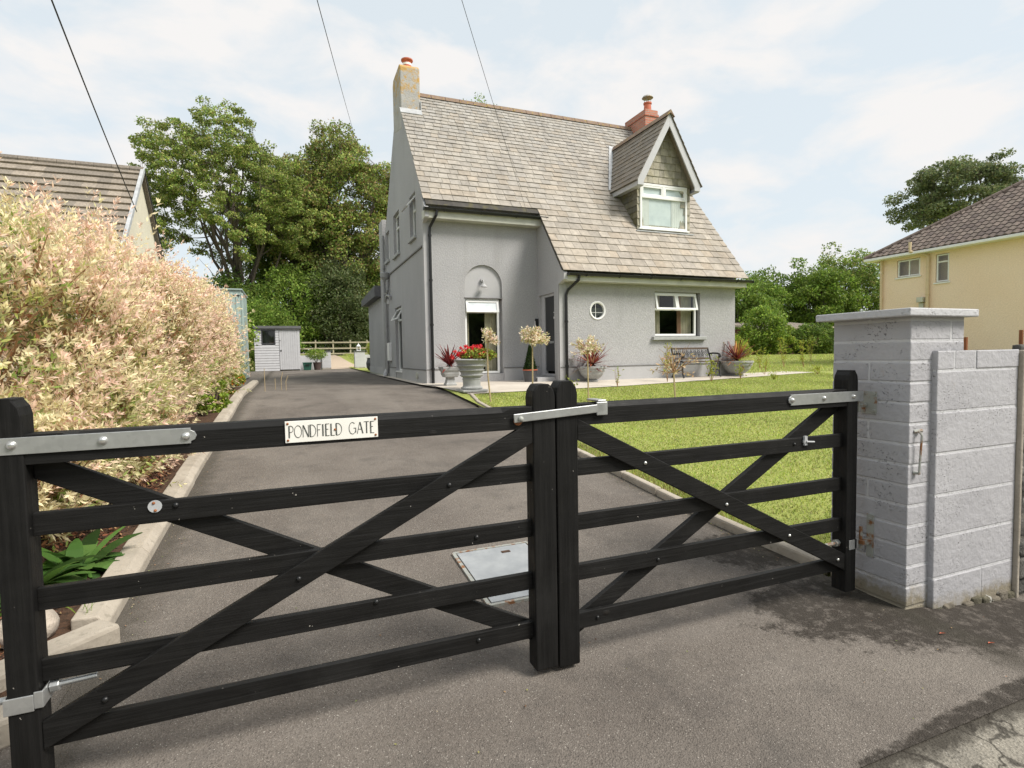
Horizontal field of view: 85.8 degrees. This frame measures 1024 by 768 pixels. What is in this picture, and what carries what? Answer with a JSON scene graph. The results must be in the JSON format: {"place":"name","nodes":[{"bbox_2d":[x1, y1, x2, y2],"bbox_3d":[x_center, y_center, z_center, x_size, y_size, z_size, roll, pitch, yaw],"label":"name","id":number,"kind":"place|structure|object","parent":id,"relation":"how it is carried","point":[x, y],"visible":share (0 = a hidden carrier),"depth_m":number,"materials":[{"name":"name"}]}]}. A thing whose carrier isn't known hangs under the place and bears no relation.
{"place":"outdoors","nodes":[
{"label":"outdoors","id":0,"kind":"place"},
{"bbox_2d":[0,676,75,767],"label":"footway","id":1,"kind":"structure","parent":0,"point":[57,697],"depth_m":2.23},
{"bbox_2d":[0,620,119,749],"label":"kerb return","id":2,"kind":"object","parent":1,"relation":"on","point":[98,633],"visible":0.36,"depth_m":2.52,"materials":[{"name":"concrete"}]},
{"bbox_2d":[51,0,136,211],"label":"overhead cable","id":3,"kind":"object","parent":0,"point":[88,94],"visible":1,"depth_m":9.31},
{"bbox_2d":[227,371,270,386],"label":"yard","id":4,"kind":"structure","parent":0,"point":[258,376],"depth_m":21.43,"materials":[{"name":"concrete"}]},
{"bbox_2d":[168,288,249,377],"bbox_3d":[-10.337,-1.632,18.684,2.485,2.940,2.600,-2,3,-22],"label":"metal container","id":5,"kind":"object","parent":4,"relation":"on","point":[242,312],"visible":0.16,"depth_m":17.93,"materials":[{"name":"metal"}]},
{"bbox_2d":[247,314,260,362],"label":"garden bush","id":6,"kind":"object","parent":4,"relation":"on","point":[251,335],"visible":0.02,"depth_m":22.83,"materials":[{"name":"green plant"}]},
{"bbox_2d":[249,353,367,369],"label":"field grass","id":7,"kind":"structure","parent":0,"point":[348,355],"depth_m":36.91,"materials":[{"name":"green plant"}]},
{"bbox_2d":[322,351,330,369],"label":"garden pier","id":8,"kind":"structure","parent":0,"point":[326,362],"depth_m":29.80,"materials":[{"name":"white concrete"}]},
{"bbox_2d":[317,0,357,144],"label":"overhead cable","id":9,"kind":"object","parent":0,"point":[333,59],"visible":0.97,"depth_m":12.63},
{"bbox_2d":[331,355,353,368],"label":"gravel path","id":10,"kind":"structure","parent":0,"point":[337,362],"depth_m":33.58,"materials":[{"name":"gravel"}]},
{"bbox_2d":[355,369,477,405],"bbox_3d":[-4.051,-0.239,20.419,1.540,0.329,21.900,-2,3,-22],"label":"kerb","id":11,"kind":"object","parent":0,"point":[459,397],"visible":0.06,"depth_m":11.65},
{"bbox_2d":[353,351,364,367],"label":"garden pier","id":12,"kind":"structure","parent":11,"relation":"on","point":[359,359],"depth_m":30.35,"materials":[{"name":"white concrete"}]},
{"bbox_2d":[55,355,830,711],"bbox_3d":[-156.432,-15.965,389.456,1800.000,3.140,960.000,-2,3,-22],"label":"ground","id":13,"kind":"structure","parent":0,"point":[345,357],"depth_m":33.86,"materials":[{"name":"green plant"}]},
{"bbox_2d":[0,153,165,381],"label":"bungalow","id":14,"kind":"object","parent":13,"relation":"on","point":[79,178],"visible":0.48,"depth_m":15.81,"materials":[{"name":"tile"}]},
{"bbox_2d":[0,387,241,697],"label":"flower bed","id":15,"kind":"object","parent":13,"relation":"on","point":[66,617],"visible":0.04,"depth_m":3.91,"materials":[{"name":"soil"}]},
{"bbox_2d":[0,549,111,616],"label":"broad leaf plant","id":16,"kind":"object","parent":15,"relation":"on","point":[56,572],"visible":0.25,"depth_m":3.03,"materials":[{"name":"plant"}]},
{"bbox_2d":[0,328,162,564],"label":"willow shrub","id":17,"kind":"object","parent":15,"relation":"on","point":[70,496],"visible":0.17,"depth_m":3.39,"materials":[{"name":"beige plant"}]},
{"bbox_2d":[0,463,178,659],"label":"bark chips","id":18,"kind":"object","parent":15,"relation":"on","point":[59,611],"visible":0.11,"depth_m":3.83,"materials":[{"name":"wood"}]},
{"bbox_2d":[0,609,59,648],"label":"rock","id":19,"kind":"object","parent":18,"relation":"on","point":[52,621],"visible":0.23,"depth_m":2.61,"materials":[{"name":"stone"}]},
{"bbox_2d":[42,526,142,579],"bbox_3d":[-2.603,1.077,3.272,0.629,0.354,0.623,-1,3,5],"label":"broad leaf plant","id":20,"kind":"object","parent":15,"relation":"on","point":[85,546],"visible":0.52,"depth_m":3.32,"materials":[{"name":"plant"}]},
{"bbox_2d":[0,151,208,546],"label":"willow shrub","id":21,"kind":"object","parent":15,"relation":"on","point":[95,281],"visible":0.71,"depth_m":3.84,"materials":[{"name":"beige plant"}]},
{"bbox_2d":[1,323,210,502],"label":"willow shrub","id":22,"kind":"object","parent":15,"relation":"on","point":[144,462],"visible":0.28,"depth_m":4.40,"materials":[{"name":"beige plant"}]},
{"bbox_2d":[0,188,247,423],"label":"willow shrub","id":23,"kind":"object","parent":15,"relation":"on","point":[121,254],"visible":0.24,"depth_m":6.85,"materials":[{"name":"beige plant"}]},
{"bbox_2d":[111,254,253,404],"bbox_3d":[-5.838,-0.778,9.439,3.032,2.987,3.193,0,3,19],"label":"willow shrub","id":24,"kind":"object","parent":15,"relation":"on","point":[222,329],"visible":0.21,"depth_m":9.34,"materials":[{"name":"beige plant"}]},
{"bbox_2d":[165,295,254,391],"bbox_3d":[-6.747,-0.860,12.022,2.046,2.257,3.077,-2,3,-22],"label":"willow shrub","id":25,"kind":"object","parent":15,"relation":"on","point":[239,349],"visible":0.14,"depth_m":12.11,"materials":[{"name":"beige plant"}]},
{"bbox_2d":[193,379,232,414],"bbox_3d":[-4.891,0.212,9.001,0.556,0.598,1.612,-2,3,-22],"label":"ground cover plant","id":26,"kind":"object","parent":15,"relation":"on","point":[222,404],"visible":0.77,"depth_m":8.81,"materials":[{"name":"green plant"}]},
{"bbox_2d":[217,367,245,393],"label":"ground cover plant","id":27,"kind":"object","parent":15,"relation":"on","point":[241,378],"visible":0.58,"depth_m":11.14,"materials":[{"name":"green plant"}]},
{"bbox_2d":[71,380,258,630],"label":"kerb","id":28,"kind":"structure","parent":13,"relation":"on","point":[139,550],"depth_m":3.64,"materials":[{"name":"concrete"}]},
{"bbox_2d":[127,95,319,291],"bbox_3d":[-20.823,-11.062,39.533,13.812,18.903,10.678,-2,3,-22],"label":"oak tree","id":29,"kind":"object","parent":13,"relation":"on","point":[267,178],"visible":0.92,"depth_m":37.78,"materials":[{"name":"green plant"}]},
{"bbox_2d":[197,266,287,352],"bbox_3d":[-19.813,-5.127,39.563,7.652,6.771,6.207,-2,3,-22],"label":"understorey tree","id":30,"kind":"object","parent":13,"relation":"on","point":[222,281],"visible":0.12,"depth_m":38.93,"materials":[{"name":"green plant"}]},
{"bbox_2d":[247,294,304,363],"bbox_3d":[-14.492,-2.991,31.384,5.029,4.264,3.946,-2,3,-22],"label":"garden bush","id":31,"kind":"object","parent":13,"relation":"on","point":[262,314],"visible":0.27,"depth_m":31.19,"materials":[{"name":"green plant"}]},
{"bbox_2d":[252,326,300,370],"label":"garden shed","id":32,"kind":"structure","parent":13,"relation":"on","point":[277,348],"depth_m":28.07,"materials":[{"name":"paint"}]},
{"bbox_2d":[261,330,275,343],"bbox_3d":[-12.310,-2.360,27.836,0.650,0.720,0.040,-2,3,-22],"label":"window","id":33,"kind":"structure","parent":32,"relation":"in","point":[261,330],"depth_m":27.81,"materials":[{"name":"black glass"}]},
{"bbox_2d":[279,331,299,369],"bbox_3d":[-11.394,-1.730,28.229,0.938,1.970,0.034,-2,3,-22],"label":"door","id":34,"kind":"structure","parent":32,"relation":"in","point":[287,339],"depth_m":28.22,"materials":[{"name":"paint"}]},
{"bbox_2d":[211,285,365,352],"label":"woodland","id":35,"kind":"object","parent":13,"relation":"on","point":[313,337],"visible":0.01,"depth_m":59.32,"materials":[{"name":"green plant"}]},
{"bbox_2d":[224,157,359,308],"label":"oak tree","id":36,"kind":"object","parent":13,"relation":"on","point":[260,272],"visible":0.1,"depth_m":44.77,"materials":[{"name":"green plant"}]},
{"bbox_2d":[245,263,340,352],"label":"understorey tree","id":37,"kind":"object","parent":13,"relation":"on","point":[297,280],"visible":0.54,"depth_m":40.26,"materials":[{"name":"green plant"}]},
{"bbox_2d":[252,340,369,354],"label":"rail fence","id":38,"kind":"object","parent":13,"relation":"on","point":[349,342],"visible":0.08,"depth_m":40.01,"materials":[{"name":"wood"}]},
{"bbox_2d":[300,355,321,369],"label":"wall","id":39,"kind":"structure","parent":13,"relation":"on","point":[304,359],"depth_m":29.52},
{"bbox_2d":[266,117,390,352],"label":"oak tree","id":40,"kind":"object","parent":13,"relation":"on","point":[336,164],"visible":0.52,"depth_m":42.69,"materials":[{"name":"green plant"}]},
{"bbox_2d":[300,254,371,355],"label":"understorey tree","id":41,"kind":"object","parent":13,"relation":"on","point":[341,278],"visible":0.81,"depth_m":40.59,"materials":[{"name":"green plant"}]},
{"bbox_2d":[342,255,379,351],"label":"understorey tree","id":42,"kind":"object","parent":13,"relation":"on","point":[377,274],"visible":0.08,"depth_m":43.64,"materials":[{"name":"green plant"}]},
{"bbox_2d":[361,57,753,385],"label":"house","id":43,"kind":"structure","parent":13,"relation":"on","point":[612,238],"depth_m":14.92,"materials":[{"name":"grey painted render"},{"name":"slate"},{"name":"white upvc"}]},
{"bbox_2d":[392,214,399,259],"bbox_3d":[-3.523,-4.579,16.987,0.220,1.340,1.080,-2,3,-22],"label":"window","id":44,"kind":"structure","parent":43,"relation":"in","point":[397,254],"depth_m":17.38,"materials":[{"name":"white plastic"}]},
{"bbox_2d":[391,307,401,372],"bbox_3d":[-3.542,-1.381,17.219,0.310,2.030,1.100,-2,3,-22],"label":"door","id":45,"kind":"structure","parent":43,"relation":"in","point":[397,314],"depth_m":17.68,"materials":[{"name":"white plastic"}]},
{"bbox_2d":[401,195,416,243],"bbox_3d":[-2.698,-4.436,14.709,0.390,1.220,0.850,-2,3,-22],"label":"window","id":46,"kind":"structure","parent":43,"relation":"in","point":[414,236],"depth_m":14.99,"materials":[{"name":"white plastic"}]},
{"bbox_2d":[465,299,499,372],"bbox_3d":[-0.789,-1.244,14.405,0.940,1.930,0.302,-2,3,-22],"label":"window","id":47,"kind":"structure","parent":43,"relation":"in","point":[489,307],"depth_m":14.43,"materials":[{"name":"white plastic"}]},
{"bbox_2d":[462,1,527,213],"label":"overhead cable","id":48,"kind":"object","parent":43,"relation":"attached to","point":[490,94],"visible":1,"depth_m":7.82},
{"bbox_2d":[541,293,554,376],"bbox_3d":[0.994,-1.270,14.418,0.119,2.138,0.898,-2,3,-22],"label":"front door","id":49,"kind":"structure","parent":43,"relation":"in","point":[547,301],"depth_m":14.50,"materials":[{"name":"grey paint"}]},
{"bbox_2d":[589,301,605,319],"bbox_3d":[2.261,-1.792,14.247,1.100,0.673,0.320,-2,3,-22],"label":"round window","id":50,"kind":"structure","parent":43,"relation":"in","point":[596,313],"depth_m":14.11,"materials":[{"name":"white plastic"}]},
{"bbox_2d":[652,292,706,339],"bbox_3d":[4.509,-1.846,15.100,1.770,1.285,0.370,-2,3,-22],"label":"window","id":51,"kind":"structure","parent":43,"relation":"in","point":[681,301],"depth_m":15.17,"materials":[{"name":"white plastic"}]},
{"bbox_2d":[469,393,827,575],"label":"kerb","id":52,"kind":"structure","parent":13,"relation":"on","point":[788,550],"depth_m":4.22,"materials":[{"name":"concrete"}]},
{"bbox_2d":[735,271,791,328],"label":"tree","id":53,"kind":"object","parent":13,"relation":"on","point":[752,295],"visible":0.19,"depth_m":57.94,"materials":[{"name":"green plant"}]},
{"bbox_2d":[738,265,806,323],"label":"tree","id":54,"kind":"object","parent":13,"relation":"on","point":[776,289],"visible":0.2,"depth_m":62.65,"materials":[{"name":"green plant"}]},
{"bbox_2d":[735,322,833,354],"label":"outbuilding","id":55,"kind":"structure","parent":13,"relation":"on","point":[795,325],"depth_m":47.83,"materials":[{"name":"grey glass"}]},
{"bbox_2d":[778,257,874,325],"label":"tree","id":56,"kind":"object","parent":13,"relation":"on","point":[839,301],"visible":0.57,"depth_m":61.42,"materials":[{"name":"green plant"}]},
{"bbox_2d":[805,242,879,313],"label":"tree","id":57,"kind":"object","parent":13,"relation":"on","point":[866,273],"visible":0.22,"depth_m":63.87,"materials":[{"name":"green plant"}]},
{"bbox_2d":[872,278,879,309],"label":"tree","id":58,"kind":"object","parent":13,"relation":"on","point":[878,289],"depth_m":58.65,"materials":[{"name":"green plant"}]},
{"bbox_2d":[816,308,978,608],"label":"block pillar","id":59,"kind":"structure","parent":13,"relation":"on","point":[886,355],"depth_m":3.07,"materials":[{"name":"concrete"}]},
{"bbox_2d":[550,370,863,667],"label":"field gate","id":60,"kind":"structure","parent":59,"relation":"attached to","point":[706,503],"depth_m":2.74,"materials":[{"name":"wood"}]},
{"bbox_2d":[863,180,1023,349],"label":"yellow house","id":61,"kind":"structure","parent":13,"relation":"on","point":[971,256],"depth_m":21.08,"materials":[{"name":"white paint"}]},
{"bbox_2d":[898,258,919,277],"bbox_3d":[16.560,-4.839,22.958,0.060,0.680,0.890,-2,3,-22],"label":"window","id":62,"kind":"structure","parent":61,"relation":"in","point":[910,260],"depth_m":22.93,"materials":[{"name":"white plastic"}]},
{"bbox_2d":[936,253,949,281],"bbox_3d":[17.044,-4.591,21.772,0.060,1.070,0.450,-2,3,-22],"label":"window","id":63,"kind":"structure","parent":61,"relation":"in","point":[937,280],"depth_m":21.83,"materials":[{"name":"white plastic"}]},
{"bbox_2d":[882,147,1023,232],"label":"pine tree","id":64,"kind":"object","parent":13,"relation":"on","point":[934,206],"visible":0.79,"depth_m":36.89,"materials":[{"name":"green plant"}]},
{"bbox_2d":[926,349,1023,608],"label":"block wall","id":65,"kind":"structure","parent":13,"relation":"on","point":[976,462],"depth_m":3.16,"materials":[{"name":"concrete"}]},
{"bbox_2d":[0,0,1023,352],"label":"sky","id":66,"kind":"structure","parent":0,"point":[795,120],"materials":[{"name":"white"}]},
{"bbox_2d":[54,369,1023,767],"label":"driveway","id":67,"kind":"structure","parent":0,"point":[826,675],"depth_m":2.51,"materials":[{"name":"asphalt"}]},
{"bbox_2d":[0,383,607,767],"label":"field gate","id":68,"kind":"structure","parent":67,"relation":"on","point":[35,673],"depth_m":1.99,"materials":[{"name":"wood"}]},
{"bbox_2d":[302,362,311,369],"bbox_3d":[-10.683,-0.929,28.767,0.474,0.400,0.497,-2,3,-22],"label":"recycling box","id":69,"kind":"object","parent":67,"relation":"on","point":[307,365],"visible":0.94,"depth_m":28.59,"materials":[{"name":"green plastic"}]},
{"bbox_2d":[313,362,321,369],"bbox_3d":[-10.196,-0.943,28.867,0.456,0.400,0.456,-2,3,-22],"label":"plant pot","id":70,"kind":"object","parent":67,"relation":"on","point":[317,365],"visible":1,"depth_m":28.72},
{"bbox_2d":[305,348,327,361],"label":"potted shrub","id":71,"kind":"object","parent":70,"relation":"in","point":[312,354],"visible":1,"depth_m":28.70,"materials":[{"name":"green plant"}]},
{"bbox_2d":[452,541,528,606],"bbox_3d":[-0.010,1.178,3.457,0.557,0.084,0.742,-2,3,-22],"label":"inspection cover","id":72,"kind":"object","parent":67,"relation":"on","point":[491,562],"visible":0.6,"depth_m":3.53,"materials":[{"name":"metal"}]},
{"bbox_2d":[99,399,951,752],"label":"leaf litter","id":73,"kind":"object","parent":67,"relation":"on","point":[451,659],"visible":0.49,"depth_m":2.90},
{"bbox_2d":[350,355,833,546],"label":"lawn","id":74,"kind":"structure","parent":0,"point":[467,396],"depth_m":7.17,"materials":[{"name":"green plant"}]},
{"bbox_2d":[481,327,500,401],"bbox_3d":[-0.426,-0.359,10.184,0.405,1.406,0.395,-2,3,-22],"label":"standard willow","id":75,"kind":"object","parent":74,"relation":"on","point":[488,333],"visible":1,"depth_m":10.12,"materials":[{"name":"beige plant"}]},
{"bbox_2d":[519,325,549,382],"bbox_3d":[0.431,-0.445,10.849,0.670,1.438,0.619,1,3,32],"label":"standard willow","id":76,"kind":"object","parent":74,"relation":"on","point":[534,337],"visible":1,"depth_m":10.74,"materials":[{"name":"beige plant"}]},
{"bbox_2d":[570,334,603,397],"bbox_3d":[1.428,-0.300,10.313,0.663,1.291,0.565,-3,4,-37],"label":"standard willow","id":77,"kind":"object","parent":74,"relation":"on","point":[591,346],"visible":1,"depth_m":10.25,"materials":[{"name":"beige plant"}]},
{"bbox_2d":[478,398,786,542],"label":"verge grass","id":78,"kind":"structure","parent":74,"relation":"on","point":[597,453],"depth_m":5.25,"materials":[{"name":"green plant"}]},
{"bbox_2d":[650,344,702,420],"bbox_3d":[2.499,-0.029,8.461,0.858,1.209,0.760,1,4,37],"label":"standard willow","id":79,"kind":"object","parent":74,"relation":"on","point":[672,365],"visible":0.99,"depth_m":8.41,"materials":[{"name":"beige plant"}]},
{"bbox_2d":[703,354,718,380],"bbox_3d":[5.038,-0.413,13.989,0.367,0.721,0.445,-2,3,-22],"label":"sapling","id":80,"kind":"object","parent":74,"relation":"on","point":[711,370],"visible":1,"depth_m":13.97,"materials":[{"name":"green plant"}]},
{"bbox_2d":[734,359,746,378],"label":"sapling","id":81,"kind":"object","parent":74,"relation":"on","point":[740,368],"visible":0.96,"depth_m":14.68,"materials":[{"name":"green plant"}]},
{"bbox_2d":[735,333,753,359],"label":"lime shrub","id":82,"kind":"object","parent":74,"relation":"on","point":[737,338],"visible":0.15,"depth_m":22.08,"materials":[{"name":"green plant"}]},
{"bbox_2d":[736,302,788,354],"bbox_3d":[17.502,-3.728,38.214,3.846,3.834,3.620,-2,3,-22],"label":"rounded shrub","id":83,"kind":"object","parent":74,"relation":"on","point":[761,318],"visible":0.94,"depth_m":37.61,"materials":[{"name":"green plant"}]},
{"bbox_2d":[756,352,769,371],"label":"sapling","id":84,"kind":"object","parent":74,"relation":"on","point":[765,363],"visible":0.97,"depth_m":15.89,"materials":[{"name":"green plant"}]},
{"bbox_2d":[778,337,786,366],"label":"sapling","id":85,"kind":"object","parent":74,"relation":"on","point":[782,356],"visible":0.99,"depth_m":20.82,"materials":[{"name":"green plant"}]},
{"bbox_2d":[740,353,833,373],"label":"lawn grass","id":86,"kind":"structure","parent":74,"relation":"on","point":[798,359],"depth_m":25.22,"materials":[{"name":"green plant"}]},
{"bbox_2d":[782,324,800,353],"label":"lime shrub","id":87,"kind":"object","parent":74,"relation":"on","point":[790,341],"visible":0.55,"depth_m":37.80,"materials":[{"name":"green plant"}]},
{"bbox_2d":[797,340,805,366],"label":"sapling","id":88,"kind":"object","parent":74,"relation":"on","point":[802,356],"visible":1,"depth_m":21.06,"materials":[{"name":"green plant"}]},
{"bbox_2d":[788,322,833,353],"bbox_3d":[21.869,-3.200,39.264,5.881,2.544,3.415,-2,3,-22],"label":"lawn hedge","id":89,"kind":"object","parent":74,"relation":"on","point":[824,334],"visible":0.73,"depth_m":38.18,"materials":[{"name":"green plant"}]},
{"bbox_2d":[806,335,815,360],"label":"sapling","id":90,"kind":"object","parent":74,"relation":"on","point":[810,348],"visible":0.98,"depth_m":26.84,"materials":[{"name":"green plant"}]},
{"bbox_2d":[379,371,809,393],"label":"patio","id":91,"kind":"structure","parent":0,"point":[509,386],"depth_m":13.56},
{"bbox_2d":[438,366,459,385],"bbox_3d":[-1.438,-0.183,12.789,0.438,0.445,0.438,-2,3,-22],"label":"urn planter","id":92,"kind":"object","parent":91,"relation":"on","point":[450,374],"visible":0.84,"depth_m":12.66,"materials":[{"name":"stone"}]},
{"bbox_2d":[435,344,459,372],"bbox_3d":[-1.463,-0.593,12.791,1.066,0.683,1.032,-1,3,9],"label":"cordyline","id":93,"kind":"object","parent":92,"relation":"in","point":[447,360],"visible":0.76,"depth_m":12.68,"materials":[{"name":"red plant"}]},
{"bbox_2d":[454,359,487,392],"bbox_3d":[-0.853,-0.186,11.622,0.736,0.685,0.736,-2,3,-22],"label":"urn planter","id":94,"kind":"object","parent":91,"relation":"on","point":[471,370],"visible":0.98,"depth_m":11.42,"materials":[{"name":"stone"}]},
{"bbox_2d":[449,344,496,361],"bbox_3d":[-0.756,-0.640,11.568,0.863,0.410,0.914,1,4,36],"label":"geranium","id":95,"kind":"object","parent":94,"relation":"in","point":[475,352],"visible":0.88,"depth_m":11.41,"materials":[{"name":"red plant"}]},
{"bbox_2d":[523,369,537,381],"bbox_3d":[0.456,-0.209,13.872,0.388,0.315,0.388,-2,3,-22],"label":"plant pot","id":96,"kind":"object","parent":91,"relation":"on","point":[527,375],"visible":0.86,"depth_m":13.74,"materials":[{"name":"ceramic"}]},
{"bbox_2d":[523,345,536,369],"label":"conifer","id":97,"kind":"object","parent":96,"relation":"in","point":[527,365],"visible":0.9,"depth_m":13.79,"materials":[{"name":"green plant"}]},
{"bbox_2d":[578,366,606,381],"bbox_3d":[1.994,-0.254,13.712,0.711,0.379,0.711,-2,3,-22],"label":"bowl planter","id":98,"kind":"object","parent":91,"relation":"on","point":[595,374],"visible":0.92,"depth_m":13.48,"materials":[{"name":"stone"}]},
{"bbox_2d":[567,342,616,374],"bbox_3d":[1.985,-0.632,13.696,1.346,0.937,1.287,1,3,30],"label":"cordyline","id":99,"kind":"object","parent":98,"relation":"in","point":[593,358],"visible":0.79,"depth_m":13.59,"materials":[{"name":"red plant"}]},
{"bbox_2d":[663,342,672,381],"bbox_3d":[3.872,-0.539,13.743,0.264,1.009,0.262,-1,3,1],"label":"sapling","id":100,"kind":"object","parent":91,"relation":"on","point":[666,363],"visible":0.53,"depth_m":13.72,"materials":[{"name":"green plant"}]},
{"bbox_2d":[671,347,721,377],"bbox_3d":[4.958,-0.580,14.840,1.266,0.813,0.554,-2,3,-22],"label":"garden bench","id":101,"kind":"object","parent":91,"relation":"on","point":[702,354],"visible":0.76,"depth_m":14.91,"materials":[{"name":"metal"}]},
{"bbox_2d":[721,361,753,375],"bbox_3d":[6.309,-0.439,15.437,0.854,0.419,0.854,-2,3,-22],"label":"bowl planter","id":102,"kind":"object","parent":91,"relation":"on","point":[731,367],"visible":0.89,"depth_m":15.18,"materials":[{"name":"stone"}]},
{"bbox_2d":[716,338,761,369],"bbox_3d":[6.338,-0.829,15.397,1.296,0.995,1.328,0,3,20],"label":"cordyline","id":103,"kind":"object","parent":102,"relation":"in","point":[736,352],"visible":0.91,"depth_m":15.36,"materials":[{"name":"red plant"}]},
{"bbox_2d":[830,577,1023,660],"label":"driveway apron","id":104,"kind":"object","parent":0,"point":[1000,624],"visible":0.35,"depth_m":2.94,"materials":[{"name":"concrete"}]},
{"bbox_2d":[963,337,967,349],"bbox_3d":[2.836,0.491,3.470,0.026,1.567,0.024,-4,4,-44],"label":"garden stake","id":105,"kind":"object","parent":104,"relation":"on","point":[965,340],"visible":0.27,"depth_m":3.42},
{"bbox_2d":[1012,344,1023,594],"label":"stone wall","id":106,"kind":"structure","parent":104,"relation":"on","point":[1021,549],"depth_m":3.33,"materials":[{"name":"stone"}]},
{"bbox_2d":[1019,330,1023,343],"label":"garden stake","id":107,"kind":"object","parent":104,"relation":"on","point":[1021,333],"visible":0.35,"depth_m":3.62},
{"bbox_2d":[861,699,1023,767],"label":"road","id":108,"kind":"structure","parent":0,"point":[994,739],"depth_m":1.98,"materials":[{"name":"asphalt"}]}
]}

